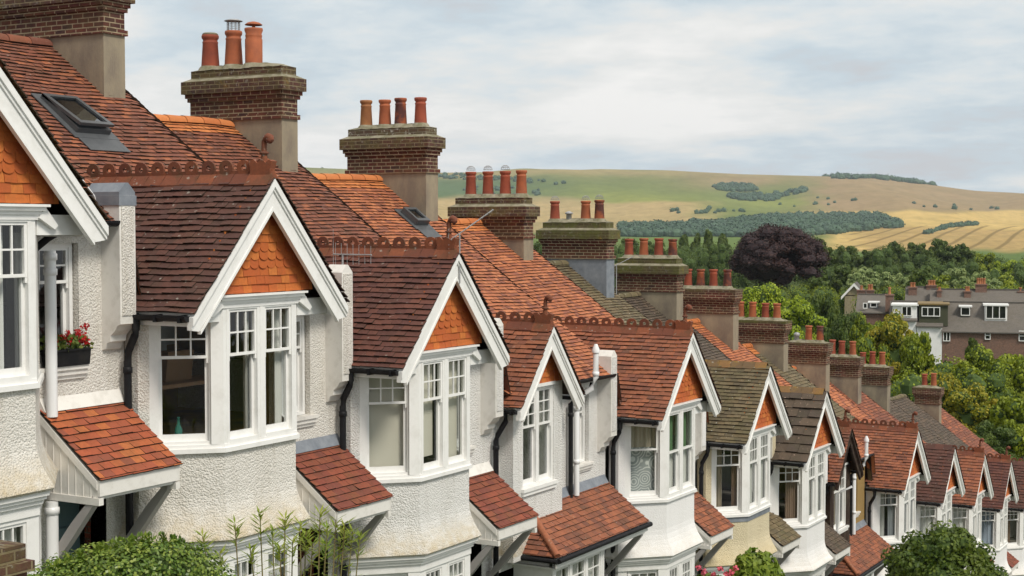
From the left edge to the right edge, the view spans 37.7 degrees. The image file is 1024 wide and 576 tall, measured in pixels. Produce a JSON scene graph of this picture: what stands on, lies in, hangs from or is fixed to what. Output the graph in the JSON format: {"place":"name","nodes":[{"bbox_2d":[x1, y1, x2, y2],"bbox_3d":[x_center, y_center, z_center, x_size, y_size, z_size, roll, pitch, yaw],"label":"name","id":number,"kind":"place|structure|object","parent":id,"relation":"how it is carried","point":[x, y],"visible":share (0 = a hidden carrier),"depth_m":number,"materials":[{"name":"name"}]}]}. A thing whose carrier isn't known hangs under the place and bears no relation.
{"place":"outdoors","nodes":[
{"label":"outdoors","id":0,"kind":"place"},
{"bbox_2d":[124,0,1023,192],"label":"sky","id":1,"kind":"structure","parent":0,"point":[929,90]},
{"bbox_2d":[305,167,1023,310],"bbox_3d":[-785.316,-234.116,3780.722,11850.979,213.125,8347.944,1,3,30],"label":"ground","id":2,"kind":"structure","parent":0,"point":[640,195],"depth_m":2822.37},
{"bbox_2d":[0,540,34,575],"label":"brick pier","id":3,"kind":"structure","parent":2,"relation":"on","point":[14,561],"depth_m":10.46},
{"bbox_2d":[0,59,182,574],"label":"terraced house","id":4,"kind":"structure","parent":2,"relation":"on","point":[73,438],"depth_m":16.84,"materials":[{"name":"paint"}]},
{"bbox_2d":[0,517,30,574],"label":"lower window","id":5,"kind":"structure","parent":4,"relation":"in","point":[8,530],"depth_m":15.65,"materials":[{"name":"white paint"}]},
{"bbox_2d":[0,220,32,381],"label":"front window","id":6,"kind":"structure","parent":4,"relation":"in","point":[25,371],"depth_m":15.60,"materials":[{"name":"white paint"}]},
{"bbox_2d":[13,233,20,367],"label":"side window","id":7,"kind":"structure","parent":4,"relation":"in","point":[16,236],"depth_m":15.86,"materials":[{"name":"glass"}]},
{"bbox_2d":[38,243,72,366],"bbox_3d":[-5.308,0.189,17.286,0.105,1.410,0.560,1,3,30],"label":"recess window","id":8,"kind":"structure","parent":4,"relation":"in","point":[66,293],"depth_m":17.46,"materials":[{"name":"white paint"}]},
{"bbox_2d":[40,323,93,367],"bbox_3d":[-5.136,0.652,17.265,0.274,0.485,0.672,1,3,30],"label":"window box","id":9,"kind":"object","parent":4,"relation":"on","point":[73,353],"visible":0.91,"depth_m":17.26,"materials":[{"name":"black plastic"}]},
{"bbox_2d":[58,501,79,556],"bbox_3d":[-5.431,3.174,17.840,0.100,1.980,0.770,1,3,30],"label":"front door","id":10,"kind":"structure","parent":4,"relation":"in","point":[68,510],"depth_m":17.99,"materials":[{"name":"paint"}]},
{"bbox_2d":[27,530,235,575],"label":"hedge","id":11,"kind":"object","parent":2,"relation":"on","point":[144,557],"visible":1,"depth_m":11.87,"materials":[{"name":"green plant"}]},
{"bbox_2d":[0,0,392,575],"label":"terraced house","id":12,"kind":"structure","parent":2,"relation":"on","point":[229,259],"depth_m":19.36,"materials":[{"name":"paint"}]},
{"bbox_2d":[31,93,130,152],"bbox_3d":[-6.168,-2.366,21.493,1.125,0.842,0.850,1,3,30],"label":"roof window","id":13,"kind":"structure","parent":12,"relation":"in","point":[80,119],"depth_m":21.36,"materials":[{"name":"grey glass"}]},
{"bbox_2d":[154,322,210,445],"bbox_3d":[-3.997,1.124,18.252,0.700,1.570,0.105,-1,2,-15],"label":"side window","id":14,"kind":"structure","parent":12,"relation":"in","point":[197,438],"depth_m":18.23,"materials":[{"name":"white paint"}]},
{"bbox_2d":[226,306,259,443],"bbox_3d":[-3.418,1.048,18.663,0.216,1.690,0.630,1,3,30],"label":"front window","id":15,"kind":"structure","parent":12,"relation":"in","point":[251,359],"depth_m":18.84,"materials":[{"name":"white paint"}]},
{"bbox_2d":[231,552,259,575],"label":"lower window","id":16,"kind":"structure","parent":12,"relation":"in","point":[242,565],"depth_m":18.87,"materials":[{"name":"white paint"}]},
{"bbox_2d":[265,542,291,575],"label":"lower window","id":17,"kind":"structure","parent":12,"relation":"in","point":[268,556],"depth_m":19.44,"materials":[{"name":"white paint"}]},
{"bbox_2d":[263,304,294,436],"bbox_3d":[-3.074,1.024,19.260,0.214,1.690,0.630,1,3,30],"label":"front window","id":18,"kind":"structure","parent":12,"relation":"in","point":[278,427],"depth_m":19.41,"materials":[{"name":"white paint"}]},
{"bbox_2d":[281,308,285,421],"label":"side window","id":19,"kind":"structure","parent":12,"relation":"in","point":[283,309],"depth_m":20.11,"materials":[{"name":"white paint"}]},
{"bbox_2d":[296,316,304,414],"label":"recess window","id":20,"kind":"structure","parent":12,"relation":"in","point":[300,348],"depth_m":21.31,"materials":[{"name":"white paint"}]},
{"bbox_2d":[193,503,373,575],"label":"willowherb","id":21,"kind":"object","parent":2,"relation":"on","point":[304,532],"visible":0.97,"depth_m":13.57,"materials":[{"name":"green plant"}]},
{"bbox_2d":[125,19,538,575],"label":"terraced house","id":22,"kind":"structure","parent":2,"relation":"on","point":[421,406],"depth_m":22.97,"materials":[{"name":"paint"}]},
{"bbox_2d":[363,377,408,475],"bbox_3d":[-1.846,1.968,22.046,0.580,1.570,0.580,1,3,30],"label":"side window","id":23,"kind":"structure","parent":22,"relation":"in","point":[385,401],"depth_m":22.13,"materials":[{"name":"white paint"}]},
{"bbox_2d":[421,359,444,473],"bbox_3d":[-1.247,1.892,22.435,0.175,1.690,0.630,1,3,30],"label":"front window","id":24,"kind":"structure","parent":22,"relation":"in","point":[426,367],"depth_m":22.59,"materials":[{"name":"white paint"}]},
{"bbox_2d":[447,556,465,575],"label":"lower window","id":25,"kind":"structure","parent":22,"relation":"in","point":[452,566],"depth_m":23.21,"materials":[{"name":"white paint"}]},
{"bbox_2d":[447,356,468,466],"bbox_3d":[-0.903,1.868,23.032,0.175,1.690,0.630,1,3,30],"label":"front window","id":26,"kind":"structure","parent":22,"relation":"in","point":[453,459],"depth_m":23.20,"materials":[{"name":"white paint"}]},
{"bbox_2d":[300,97,652,575],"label":"terraced house","id":27,"kind":"structure","parent":2,"relation":"on","point":[553,432],"depth_m":28.39,"materials":[{"name":"tile"}]},
{"bbox_2d":[394,207,441,237],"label":"roof window","id":28,"kind":"structure","parent":27,"relation":"in","point":[412,215],"depth_m":30.10,"materials":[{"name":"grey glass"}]},
{"bbox_2d":[523,390,536,488],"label":"front window","id":29,"kind":"structure","parent":27,"relation":"in","point":[531,481],"depth_m":26.59,"materials":[{"name":"white paint"}]},
{"bbox_2d":[530,385,552,483],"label":"front window","id":30,"kind":"structure","parent":27,"relation":"in","point":[547,476],"depth_m":27.06,"materials":[{"name":"white paint"}]},
{"bbox_2d":[564,557,586,575],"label":"lower window","id":31,"kind":"structure","parent":27,"relation":"in","point":[574,566],"depth_m":27.21,"materials":[{"name":"white paint"}]},
{"bbox_2d":[579,389,584,461],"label":"recess window","id":32,"kind":"structure","parent":27,"relation":"in","point":[582,409],"depth_m":28.95,"materials":[{"name":"white paint"}]},
{"bbox_2d":[580,551,601,575],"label":"lower window","id":33,"kind":"structure","parent":27,"relation":"in","point":[590,560],"depth_m":27.74,"materials":[{"name":"white paint"}]},
{"bbox_2d":[438,172,565,195],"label":"wood","id":34,"kind":"object","parent":2,"relation":"on","point":[535,192],"visible":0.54,"depth_m":3443.08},
{"bbox_2d":[441,165,734,575],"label":"terraced house","id":35,"kind":"structure","parent":2,"relation":"on","point":[656,446],"depth_m":30.73,"materials":[{"name":"tile"}]},
{"bbox_2d":[627,426,658,498],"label":"side window","id":36,"kind":"structure","parent":35,"relation":"in","point":[642,459],"depth_m":29.94,"materials":[{"name":"glass"}]},
{"bbox_2d":[668,411,680,495],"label":"front window","id":37,"kind":"structure","parent":35,"relation":"in","point":[672,490],"depth_m":30.42,"materials":[{"name":"white paint"}]},
{"bbox_2d":[672,411,688,481],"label":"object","id":38,"kind":"structure","parent":35,"relation":"in","point":[687,413],"depth_m":31.54,"materials":[{"name":"white"}]},
{"bbox_2d":[682,407,694,490],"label":"front window","id":39,"kind":"structure","parent":35,"relation":"in","point":[689,484],"depth_m":31.02,"materials":[{"name":"white paint"}]},
{"bbox_2d":[536,195,801,575],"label":"terraced house","id":40,"kind":"structure","parent":2,"relation":"on","point":[748,424],"depth_m":34.60,"materials":[{"name":"tile"}]},
{"bbox_2d":[713,449,740,512],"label":"side window","id":41,"kind":"structure","parent":40,"relation":"in","point":[735,463],"depth_m":33.84,"materials":[{"name":"white paint"}]},
{"bbox_2d":[749,435,758,510],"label":"front window","id":42,"kind":"structure","parent":40,"relation":"in","point":[752,505],"depth_m":34.35,"materials":[{"name":"white paint"}]},
{"bbox_2d":[753,432,769,505],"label":"front window","id":43,"kind":"structure","parent":40,"relation":"in","point":[764,500],"depth_m":34.94,"materials":[{"name":"white paint"}]},
{"bbox_2d":[693,565,738,575],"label":"rose bush","id":44,"kind":"object","parent":2,"relation":"on","point":[720,568],"visible":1,"depth_m":22.29,"materials":[{"name":"pink plant"}]},
{"bbox_2d":[614,238,850,575],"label":"terraced house","id":45,"kind":"structure","parent":2,"relation":"on","point":[649,287],"depth_m":38.23,"materials":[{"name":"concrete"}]},
{"bbox_2d":[776,467,800,523],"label":"side window","id":46,"kind":"structure","parent":45,"relation":"in","point":[792,481],"depth_m":37.46,"materials":[{"name":"white paint"}]},
{"bbox_2d":[808,454,816,522],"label":"front window","id":47,"kind":"structure","parent":45,"relation":"in","point":[811,517],"depth_m":37.95,"materials":[{"name":"white paint"}]},
{"bbox_2d":[811,451,824,517],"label":"front window","id":48,"kind":"structure","parent":45,"relation":"in","point":[821,470],"depth_m":38.53,"materials":[{"name":"white paint"}]},
{"bbox_2d":[727,547,784,575],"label":"garden shrub","id":49,"kind":"object","parent":2,"relation":"on","point":[750,562],"visible":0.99,"depth_m":24.85,"materials":[{"name":"green plant"}]},
{"bbox_2d":[711,181,807,200],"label":"wood","id":50,"kind":"object","parent":2,"relation":"on","point":[734,187],"visible":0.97,"depth_m":3086.06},
{"bbox_2d":[616,210,905,236],"bbox_3d":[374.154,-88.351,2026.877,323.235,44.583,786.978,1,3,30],"label":"wood","id":51,"kind":"object","parent":2,"relation":"on","point":[820,222],"visible":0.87,"depth_m":1864.23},
{"bbox_2d":[741,282,788,316],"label":"broadleaf tree","id":52,"kind":"object","parent":2,"relation":"on","point":[766,293],"visible":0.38,"depth_m":119.08,"materials":[{"name":"green plant"}]},
{"bbox_2d":[533,241,1023,297],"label":"thicket","id":53,"kind":"object","parent":2,"relation":"on","point":[714,256],"visible":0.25,"depth_m":347.56,"materials":[{"name":"green plant"}]},
{"bbox_2d":[727,223,831,288],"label":"copper beech","id":54,"kind":"object","parent":2,"relation":"on","point":[779,256],"visible":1,"depth_m":245.80,"materials":[{"name":"purple plant"}]},
{"bbox_2d":[683,269,893,575],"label":"terraced house","id":55,"kind":"structure","parent":2,"relation":"on","point":[713,314],"depth_m":44.16,"materials":[{"name":"red tile"}]},
{"bbox_2d":[839,465,845,527],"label":"front window","id":56,"kind":"structure","parent":55,"relation":"in","point":[842,523],"depth_m":42.36,"materials":[{"name":"white paint"}]},
{"bbox_2d":[781,295,827,340],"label":"broadleaf tree","id":57,"kind":"object","parent":2,"relation":"on","point":[799,313],"visible":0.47,"depth_m":111.29,"materials":[{"name":"green plant"}]},
{"bbox_2d":[804,274,830,302],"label":"broadleaf tree","id":58,"kind":"object","parent":2,"relation":"on","point":[823,281],"visible":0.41,"depth_m":224.26,"materials":[{"name":"green plant"}]},
{"bbox_2d":[811,294,839,341],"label":"broadleaf tree","id":59,"kind":"object","parent":2,"relation":"on","point":[830,312],"visible":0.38,"depth_m":134.39,"materials":[{"name":"green plant"}]},
{"bbox_2d":[670,196,998,213],"bbox_3d":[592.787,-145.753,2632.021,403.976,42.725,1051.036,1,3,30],"label":"hedgerow","id":60,"kind":"object","parent":2,"relation":"on","point":[723,209],"visible":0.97,"depth_m":2380.64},
{"bbox_2d":[738,301,931,575],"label":"terraced house","id":61,"kind":"structure","parent":2,"relation":"on","point":[902,468],"depth_m":45.86,"materials":[{"name":"red tile"}]},
{"bbox_2d":[878,493,897,540],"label":"side window","id":62,"kind":"structure","parent":61,"relation":"in","point":[892,508],"depth_m":45.18,"materials":[{"name":"white paint"}]},
{"bbox_2d":[904,482,909,537],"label":"front window","id":63,"kind":"structure","parent":61,"relation":"in","point":[907,497],"depth_m":45.69,"materials":[{"name":"white paint"}]},
{"bbox_2d":[904,479,915,533],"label":"front window","id":64,"kind":"structure","parent":61,"relation":"in","point":[913,483],"depth_m":46.27,"materials":[{"name":"white paint"}]},
{"bbox_2d":[831,265,851,296],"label":"broadleaf tree","id":65,"kind":"object","parent":2,"relation":"on","point":[839,279],"visible":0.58,"depth_m":253.69,"materials":[{"name":"green plant"}]},
{"bbox_2d":[828,309,858,353],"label":"broadleaf tree","id":66,"kind":"object","parent":2,"relation":"on","point":[841,326],"visible":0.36,"depth_m":127.35,"materials":[{"name":"green plant"}]},
{"bbox_2d":[831,245,859,268],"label":"broadleaf tree","id":67,"kind":"object","parent":2,"relation":"on","point":[851,248],"visible":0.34,"depth_m":358.57,"materials":[{"name":"green plant"}]},
{"bbox_2d":[841,282,864,315],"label":"gabled house","id":68,"kind":"structure","parent":2,"relation":"on","point":[850,293],"depth_m":174.48,"materials":[{"name":"paint"}]},
{"bbox_2d":[841,272,867,290],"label":"broadleaf tree","id":69,"kind":"object","parent":2,"relation":"on","point":[852,279],"visible":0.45,"depth_m":231.32,"materials":[{"name":"green plant"}]},
{"bbox_2d":[847,311,870,353],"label":"broadleaf tree","id":70,"kind":"object","parent":2,"relation":"on","point":[859,329],"visible":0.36,"depth_m":121.55,"materials":[{"name":"green plant"}]},
{"bbox_2d":[846,267,880,293],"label":"broadleaf tree","id":71,"kind":"object","parent":2,"relation":"on","point":[873,278],"visible":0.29,"depth_m":248.27,"materials":[{"name":"green plant"}]},
{"bbox_2d":[854,249,882,276],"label":"broadleaf tree","id":72,"kind":"object","parent":2,"relation":"on","point":[863,261],"visible":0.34,"depth_m":349.20,"materials":[{"name":"green plant"}]},
{"bbox_2d":[855,284,888,324],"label":"brick house","id":73,"kind":"structure","parent":2,"relation":"on","point":[870,304],"depth_m":159.18,"materials":[{"name":"grey stone"}]},
{"bbox_2d":[856,334,889,363],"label":"broadleaf tree","id":74,"kind":"object","parent":2,"relation":"on","point":[865,344],"visible":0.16,"depth_m":105.44,"materials":[{"name":"green plant"}]},
{"bbox_2d":[788,325,965,568],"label":"terraced house","id":75,"kind":"structure","parent":2,"relation":"on","point":[808,357],"depth_m":50.33,"materials":[{"name":"brown tile"}]},
{"bbox_2d":[918,506,936,535],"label":"side window","id":76,"kind":"structure","parent":75,"relation":"in","point":[926,515],"depth_m":49.22,"materials":[{"name":"white paint"}]},
{"bbox_2d":[822,172,936,185],"bbox_3d":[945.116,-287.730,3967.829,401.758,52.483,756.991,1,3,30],"label":"wood","id":77,"kind":"object","parent":2,"relation":"on","point":[838,175],"visible":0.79,"depth_m":3751.16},
{"bbox_2d":[741,283,1022,316],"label":"thicket","id":78,"kind":"object","parent":2,"relation":"on","point":[897,292],"visible":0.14,"depth_m":181.75,"materials":[{"name":"green plant"}]},
{"bbox_2d":[876,271,901,291],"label":"broadleaf tree","id":79,"kind":"object","parent":2,"relation":"on","point":[888,278],"visible":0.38,"depth_m":244.57,"materials":[{"name":"green plant"}]},
{"bbox_2d":[865,309,913,384],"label":"broadleaf tree","id":80,"kind":"object","parent":2,"relation":"on","point":[892,331],"visible":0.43,"depth_m":107.31,"materials":[{"name":"green plant"}]},
{"bbox_2d":[888,241,904,266],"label":"broadleaf tree","id":81,"kind":"object","parent":2,"relation":"on","point":[898,249],"visible":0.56,"depth_m":388.76,"materials":[{"name":"green plant"}]},
{"bbox_2d":[885,287,918,335],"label":"house","id":82,"kind":"structure","parent":2,"relation":"on","point":[908,309],"depth_m":151.76,"materials":[{"name":"paint"}]},
{"bbox_2d":[829,339,994,574],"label":"terraced house","id":83,"kind":"structure","parent":2,"relation":"on","point":[846,374],"depth_m":54.29,"materials":[{"name":"red tile"}]},
{"bbox_2d":[952,508,967,529],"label":"side window","id":84,"kind":"structure","parent":83,"relation":"in","point":[958,515],"depth_m":53.11,"materials":[{"name":"white paint"}]},
{"bbox_2d":[973,495,981,542],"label":"front window","id":85,"kind":"structure","parent":83,"relation":"in","point":[979,498],"depth_m":54.20,"materials":[{"name":"white paint"}]},
{"bbox_2d":[907,242,926,261],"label":"broadleaf tree","id":86,"kind":"object","parent":2,"relation":"on","point":[912,246],"visible":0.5,"depth_m":393.07,"materials":[{"name":"green plant"}]},
{"bbox_2d":[899,331,937,378],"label":"broadleaf tree","id":87,"kind":"object","parent":2,"relation":"on","point":[914,349],"visible":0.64,"depth_m":103.53,"materials":[{"name":"green plant"}]},
{"bbox_2d":[904,266,935,288],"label":"broadleaf tree","id":88,"kind":"object","parent":2,"relation":"on","point":[921,277],"visible":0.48,"depth_m":228.85,"materials":[{"name":"green plant"}]},
{"bbox_2d":[905,280,936,301],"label":"brick house","id":89,"kind":"structure","parent":2,"relation":"on","point":[913,292],"depth_m":169.22,"materials":[{"name":"grey tile"}]},
{"bbox_2d":[916,301,949,364],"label":"house","id":90,"kind":"structure","parent":2,"relation":"on","point":[932,320],"depth_m":150.91,"materials":[{"name":"paint"}]},
{"bbox_2d":[925,238,952,264],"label":"broadleaf tree","id":91,"kind":"object","parent":2,"relation":"on","point":[940,251],"visible":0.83,"depth_m":383.70,"materials":[{"name":"green plant"}]},
{"bbox_2d":[860,351,1018,574],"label":"terraced house","id":92,"kind":"structure","parent":2,"relation":"on","point":[875,384],"depth_m":58.06,"materials":[{"name":"red tile"}]},
{"bbox_2d":[981,512,995,547],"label":"side window","id":93,"kind":"structure","parent":92,"relation":"in","point":[988,531],"depth_m":57.06,"materials":[{"name":"white paint"}]},
{"bbox_2d":[920,368,963,413],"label":"broadleaf tree","id":94,"kind":"object","parent":2,"relation":"on","point":[948,382],"visible":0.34,"depth_m":91.41,"materials":[{"name":"green plant"}]},
{"bbox_2d":[880,519,1008,575],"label":"garden shrub","id":95,"kind":"object","parent":2,"relation":"on","point":[945,551],"visible":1,"depth_m":34.51,"materials":[{"name":"green plant"}]},
{"bbox_2d":[866,354,1023,405],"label":"thicket","id":96,"kind":"object","parent":2,"relation":"on","point":[995,384],"visible":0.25,"depth_m":93.99,"materials":[{"name":"green plant"}]},
{"bbox_2d":[922,220,979,233],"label":"hedgerow","id":97,"kind":"object","parent":2,"relation":"on","point":[950,225],"visible":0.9,"depth_m":1925.87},
{"bbox_2d":[942,268,969,287],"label":"broadleaf tree","id":98,"kind":"object","parent":2,"relation":"on","point":[954,274],"visible":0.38,"depth_m":244.21,"materials":[{"name":"green plant"}]},
{"bbox_2d":[890,394,1023,575],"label":"terraced house","id":99,"kind":"structure","parent":2,"relation":"on","point":[945,435],"depth_m":62.25,"materials":[{"name":"brown tile"}]},
{"bbox_2d":[1007,511,1018,545],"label":"side window","id":100,"kind":"structure","parent":99,"relation":"in","point":[1016,543],"depth_m":60.88,"materials":[{"name":"white paint"}]},
{"bbox_2d":[903,373,1022,460],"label":"terraced house","id":101,"kind":"structure","parent":2,"relation":"on","point":[928,399],"depth_m":67.69,"materials":[{"name":"red tile"}]},
{"bbox_2d":[950,243,975,266],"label":"broadleaf tree","id":102,"kind":"object","parent":2,"relation":"on","point":[961,253],"visible":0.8,"depth_m":378.79,"materials":[{"name":"green plant"}]},
{"bbox_2d":[943,382,997,433],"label":"broadleaf tree","id":103,"kind":"object","parent":2,"relation":"on","point":[969,408],"visible":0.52,"depth_m":87.44,"materials":[{"name":"green plant"}]},
{"bbox_2d":[930,278,1023,335],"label":"brick house","id":104,"kind":"structure","parent":2,"relation":"on","point":[980,292],"depth_m":165.84,"materials":[{"name":"grey tile"}]},
{"bbox_2d":[942,301,1023,363],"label":"brick house","id":105,"kind":"structure","parent":2,"relation":"on","point":[997,328],"depth_m":150.23,"materials":[{"name":"brown brick"}]},
{"bbox_2d":[951,343,1014,400],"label":"broadleaf tree","id":106,"kind":"object","parent":2,"relation":"on","point":[981,357],"visible":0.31,"depth_m":97.09,"materials":[{"name":"green plant"}]},
{"bbox_2d":[973,252,995,273],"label":"broadleaf tree","id":107,"kind":"object","parent":2,"relation":"on","point":[985,261],"visible":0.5,"depth_m":368.87,"materials":[{"name":"green plant"}]},
{"bbox_2d":[973,420,1021,460],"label":"broadleaf tree","id":108,"kind":"object","parent":2,"relation":"on","point":[1000,441],"visible":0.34,"depth_m":83.49,"materials":[{"name":"green plant"}]},
{"bbox_2d":[990,260,1017,275],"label":"broadleaf tree","id":109,"kind":"object","parent":2,"relation":"on","point":[1006,267],"visible":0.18,"depth_m":358.90,"materials":[{"name":"green plant"}]},
{"bbox_2d":[987,396,1023,457],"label":"broadleaf tree","id":110,"kind":"object","parent":2,"relation":"on","point":[1007,411],"visible":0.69,"depth_m":85.21,"materials":[{"name":"green plant"}]},
{"bbox_2d":[992,272,1019,288],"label":"broadleaf tree","id":111,"kind":"object","parent":2,"relation":"on","point":[1007,279],"visible":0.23,"depth_m":233.56,"materials":[{"name":"green plant"}]},
{"bbox_2d":[999,353,1023,460],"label":"broadleaf tree","id":112,"kind":"object","parent":2,"relation":"on","point":[1017,374],"visible":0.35,"depth_m":101.02,"materials":[{"name":"green plant"}]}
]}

